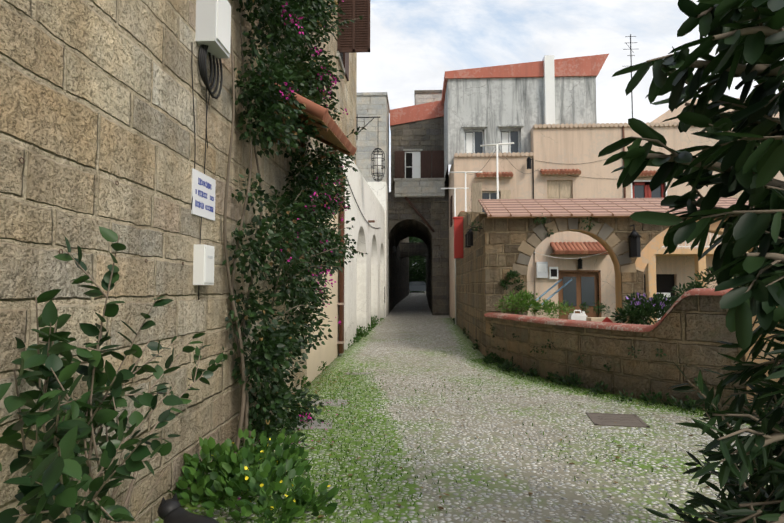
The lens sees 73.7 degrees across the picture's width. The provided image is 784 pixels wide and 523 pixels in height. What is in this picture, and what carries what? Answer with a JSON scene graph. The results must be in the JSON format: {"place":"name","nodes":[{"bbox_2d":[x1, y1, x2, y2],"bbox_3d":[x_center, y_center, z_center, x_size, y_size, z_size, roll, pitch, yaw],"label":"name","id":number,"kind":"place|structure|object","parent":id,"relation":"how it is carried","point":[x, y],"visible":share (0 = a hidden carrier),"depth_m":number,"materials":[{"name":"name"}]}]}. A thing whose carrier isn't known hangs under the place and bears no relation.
{"place":"outdoors","nodes":[
{"label":"outdoors","id":0,"kind":"place"},
{"bbox_2d":[449,171,482,211],"bbox_3d":[2.722,-0.455,19.216,1.250,5.756,0.060,0,-3,3],"label":"washing post","id":1,"kind":"object","parent":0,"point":[465,182],"visible":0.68,"depth_m":19.32,"materials":[{"name":"white metal"}]},
{"bbox_2d":[152,291,781,522],"bbox_3d":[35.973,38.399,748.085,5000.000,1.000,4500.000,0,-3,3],"label":"ground","id":2,"kind":"structure","parent":0,"point":[405,335],"depth_m":5.49,"materials":[{"name":"grey gravel"}]},
{"bbox_2d":[0,226,227,522],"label":"wall shrub stems","id":3,"kind":"object","parent":2,"relation":"on","point":[48,488],"visible":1,"depth_m":2.17,"materials":[{"name":"green plant"}]},
{"bbox_2d":[0,0,356,522],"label":"building wall","id":4,"kind":"structure","parent":2,"relation":"on","point":[96,100],"depth_m":3.47,"materials":[{"name":"beige stone"}]},
{"bbox_2d":[19,0,384,353],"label":"building fixtures","id":5,"kind":"object","parent":4,"relation":"attached to","point":[213,31],"visible":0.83,"depth_m":4.76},
{"bbox_2d":[157,493,218,522],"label":"cat","id":6,"kind":"object","parent":2,"relation":"on","point":[172,510],"visible":1,"depth_m":3.15},
{"bbox_2d":[168,428,339,522],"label":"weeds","id":7,"kind":"object","parent":2,"relation":"on","point":[230,472],"visible":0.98,"depth_m":3.92,"materials":[{"name":"green plant"}]},
{"bbox_2d":[251,361,327,430],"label":"wall weeds","id":8,"kind":"object","parent":2,"relation":"on","point":[306,377],"depth_m":8.52,"materials":[{"name":"green plant"}]},
{"bbox_2d":[222,0,366,453],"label":"climber vine stems","id":9,"kind":"object","parent":2,"relation":"on","point":[321,201],"visible":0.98,"depth_m":5.73,"materials":[{"name":"green plant"}]},
{"bbox_2d":[291,372,370,429],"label":"paving stones","id":10,"kind":"object","parent":2,"relation":"on","point":[339,402],"visible":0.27,"depth_m":7.32,"materials":[{"name":"grey stone"}]},
{"bbox_2d":[338,153,384,354],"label":"white wall","id":11,"kind":"structure","parent":2,"relation":"on","point":[364,280],"depth_m":17.37,"materials":[{"name":"white paint"}]},
{"bbox_2d":[344,172,384,302],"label":"white building fixtures","id":12,"kind":"object","parent":11,"relation":"attached to","point":[371,221],"visible":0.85,"depth_m":17.83,"materials":[{"name":"metal"}]},
{"bbox_2d":[348,315,378,347],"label":"wall weeds","id":13,"kind":"object","parent":2,"relation":"on","point":[374,321],"depth_m":16.29,"materials":[{"name":"green plant"}]},
{"bbox_2d":[356,92,389,317],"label":"building","id":14,"kind":"structure","parent":2,"relation":"on","point":[372,137],"depth_m":24.34,"materials":[{"name":"white paint"}]},
{"bbox_2d":[389,192,428,304],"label":"lane walls","id":15,"kind":"structure","parent":2,"relation":"on","point":[405,249],"depth_m":40.02,"materials":[{"name":"stone"}]},
{"bbox_2d":[409,237,422,263],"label":"leaves","id":16,"kind":"object","parent":2,"relation":"on","point":[412,239],"visible":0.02,"depth_m":58.33,"materials":[{"name":"green plant"}]},
{"bbox_2d":[409,281,425,291],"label":"wall","id":17,"kind":"structure","parent":2,"relation":"on","point":[417,285],"depth_m":61.79,"materials":[{"name":"grey paint"}]},
{"bbox_2d":[409,241,425,292],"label":"hedge leaves","id":18,"kind":"object","parent":2,"relation":"on","point":[417,274],"visible":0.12,"depth_m":67.07,"materials":[{"name":"green plant"}]},
{"bbox_2d":[409,239,425,272],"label":"leaves","id":19,"kind":"object","parent":2,"relation":"on","point":[421,260],"depth_m":62.49,"materials":[{"name":"green plant"}]},
{"bbox_2d":[388,90,448,314],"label":"archway building","id":20,"kind":"structure","parent":2,"relation":"on","point":[419,124],"depth_m":25.67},
{"bbox_2d":[393,149,443,253],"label":"bridge house fixtures","id":21,"kind":"object","parent":20,"relation":"attached to","point":[417,164],"visible":0.9,"depth_m":25.62,"materials":[{"name":"brown wood"}]},
{"bbox_2d":[441,188,468,324],"bbox_3d":[2.487,-0.226,20.533,1.100,5.379,0.060,0,-3,3],"label":"washing post","id":22,"kind":"object","parent":2,"relation":"on","point":[455,258],"visible":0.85,"depth_m":20.60,"materials":[{"name":"white metal"}]},
{"bbox_2d":[452,318,479,349],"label":"wall weeds","id":23,"kind":"object","parent":2,"relation":"on","point":[475,344],"depth_m":13.52,"materials":[{"name":"green plant"}]},
{"bbox_2d":[456,212,486,348],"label":"yard side wall","id":24,"kind":"structure","parent":2,"relation":"on","point":[468,291],"depth_m":15.86,"materials":[{"name":"stone"}]},
{"bbox_2d":[453,211,464,258],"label":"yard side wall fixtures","id":25,"kind":"object","parent":24,"relation":"attached to","point":[458,237],"visible":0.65,"depth_m":17.66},
{"bbox_2d":[241,365,709,521],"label":"leaf litter","id":26,"kind":"object","parent":2,"relation":"on","point":[439,507],"visible":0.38,"depth_m":5.72,"materials":[{"name":"brown plant"}]},
{"bbox_2d":[448,155,534,319],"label":"building","id":27,"kind":"structure","parent":2,"relation":"on","point":[519,184],"depth_m":21.77,"materials":[{"name":"paint"}]},
{"bbox_2d":[454,152,534,254],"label":"pink house fixtures","id":28,"kind":"object","parent":27,"relation":"attached to","point":[477,193],"visible":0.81,"depth_m":21.66,"materials":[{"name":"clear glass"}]},
{"bbox_2d":[441,54,608,177],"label":"building","id":29,"kind":"structure","parent":2,"relation":"on","point":[492,98],"depth_m":22.31,"materials":[{"name":"grey paint"}]},
{"bbox_2d":[462,125,523,153],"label":"windows","id":30,"kind":"structure","parent":29,"relation":"attached to","point":[473,140],"depth_m":22.54,"materials":[{"name":"white glass"}]},
{"bbox_2d":[482,353,703,412],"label":"wall weeds","id":31,"kind":"object","parent":2,"relation":"on","point":[506,365],"depth_m":8.57,"materials":[{"name":"green plant"}]},
{"bbox_2d":[486,295,746,412],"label":"garden wall","id":32,"kind":"structure","parent":2,"relation":"on","point":[687,333],"depth_m":7.74,"materials":[{"name":"stone"}]},
{"bbox_2d":[486,325,705,385],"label":"wall plants","id":33,"kind":"object","parent":32,"relation":"attached to","point":[549,346],"visible":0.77,"depth_m":9.19,"materials":[{"name":"green plant"}]},
{"bbox_2d":[484,288,732,331],"bbox_3d":[3.306,0.797,9.314,0.931,0.645,5.723,1,-3,-25],"label":"wall coping","id":34,"kind":"object","parent":32,"relation":"on","point":[606,325],"visible":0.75,"depth_m":8.27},
{"bbox_2d":[586,412,649,427],"bbox_3d":[2.804,1.990,6.537,0.620,0.033,0.620,-1,-3,11],"label":"drain cover","id":35,"kind":"object","parent":2,"relation":"on","point":[622,420],"visible":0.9,"depth_m":6.49,"materials":[{"name":"metal"}]},
{"bbox_2d":[478,197,758,356],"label":"arcade wall","id":36,"kind":"structure","parent":2,"relation":"on","point":[512,237],"depth_m":11.93,"materials":[{"name":"brown stone"}]},
{"bbox_2d":[471,213,598,236],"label":"hanging plants","id":37,"kind":"object","parent":36,"relation":"attached to","point":[541,220],"visible":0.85,"depth_m":11.83,"materials":[{"name":"green plant"}]},
{"bbox_2d":[465,224,640,258],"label":"arcade fixtures","id":38,"kind":"object","parent":36,"relation":"attached to","point":[634,236],"visible":0.9,"depth_m":11.59,"materials":[{"name":"black metal"}]},
{"bbox_2d":[495,265,746,324],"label":"garden plants","id":39,"kind":"object","parent":2,"relation":"on","point":[656,303],"visible":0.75,"depth_m":9.89,"materials":[{"name":"green plant"}]},
{"bbox_2d":[530,126,783,318],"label":"building facade","id":40,"kind":"structure","parent":2,"relation":"on","point":[570,148],"depth_m":21.43,"materials":[{"name":"paint"}]},
{"bbox_2d":[469,55,748,324],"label":"house fixtures","id":41,"kind":"object","parent":40,"relation":"attached to","point":[582,286],"visible":0.5,"depth_m":21.36,"materials":[{"name":"beige paint"}]},
{"bbox_2d":[623,34,636,117],"bbox_3d":[11.143,-8.148,24.268,0.696,4.800,0.737,-2,-4,39],"label":"antenna","id":42,"kind":"object","parent":40,"relation":"on","point":[630,55],"visible":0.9,"depth_m":24.22,"materials":[{"name":"grey metal"}]},
{"bbox_2d":[598,0,783,522],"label":"leaves","id":43,"kind":"object","parent":2,"relation":"on","point":[746,37],"visible":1,"depth_m":2.25,"materials":[{"name":"green plant"}]},
{"bbox_2d":[650,98,778,122],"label":"gable","id":44,"kind":"structure","parent":2,"relation":"on","point":[668,114],"depth_m":23.70,"materials":[{"name":"beige paint"}]},
{"bbox_2d":[744,403,780,422],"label":"wall weeds","id":45,"kind":"object","parent":2,"relation":"on","point":[765,412],"depth_m":6.38,"materials":[{"name":"green plant"}]},
{"bbox_2d":[745,306,783,416],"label":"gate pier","id":46,"kind":"structure","parent":2,"relation":"on","point":[761,353],"depth_m":6.59,"materials":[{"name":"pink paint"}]},
{"bbox_2d":[217,317,761,522],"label":"grass","id":47,"kind":"structure","parent":0,"point":[674,408],"depth_m":6.46,"materials":[{"name":"green plant"}]},
{"bbox_2d":[480,142,513,198],"bbox_3d":[2.986,-0.547,14.709,0.953,5.672,0.060,0,-3,3],"label":"washing post","id":48,"kind":"object","parent":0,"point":[497,181],"visible":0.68,"depth_m":14.81,"materials":[{"name":"white metal"}]},
{"bbox_2d":[357,0,783,279],"label":"sky","id":49,"kind":"structure","parent":0,"point":[413,43],"materials":[{"name":"white"}]}
]}

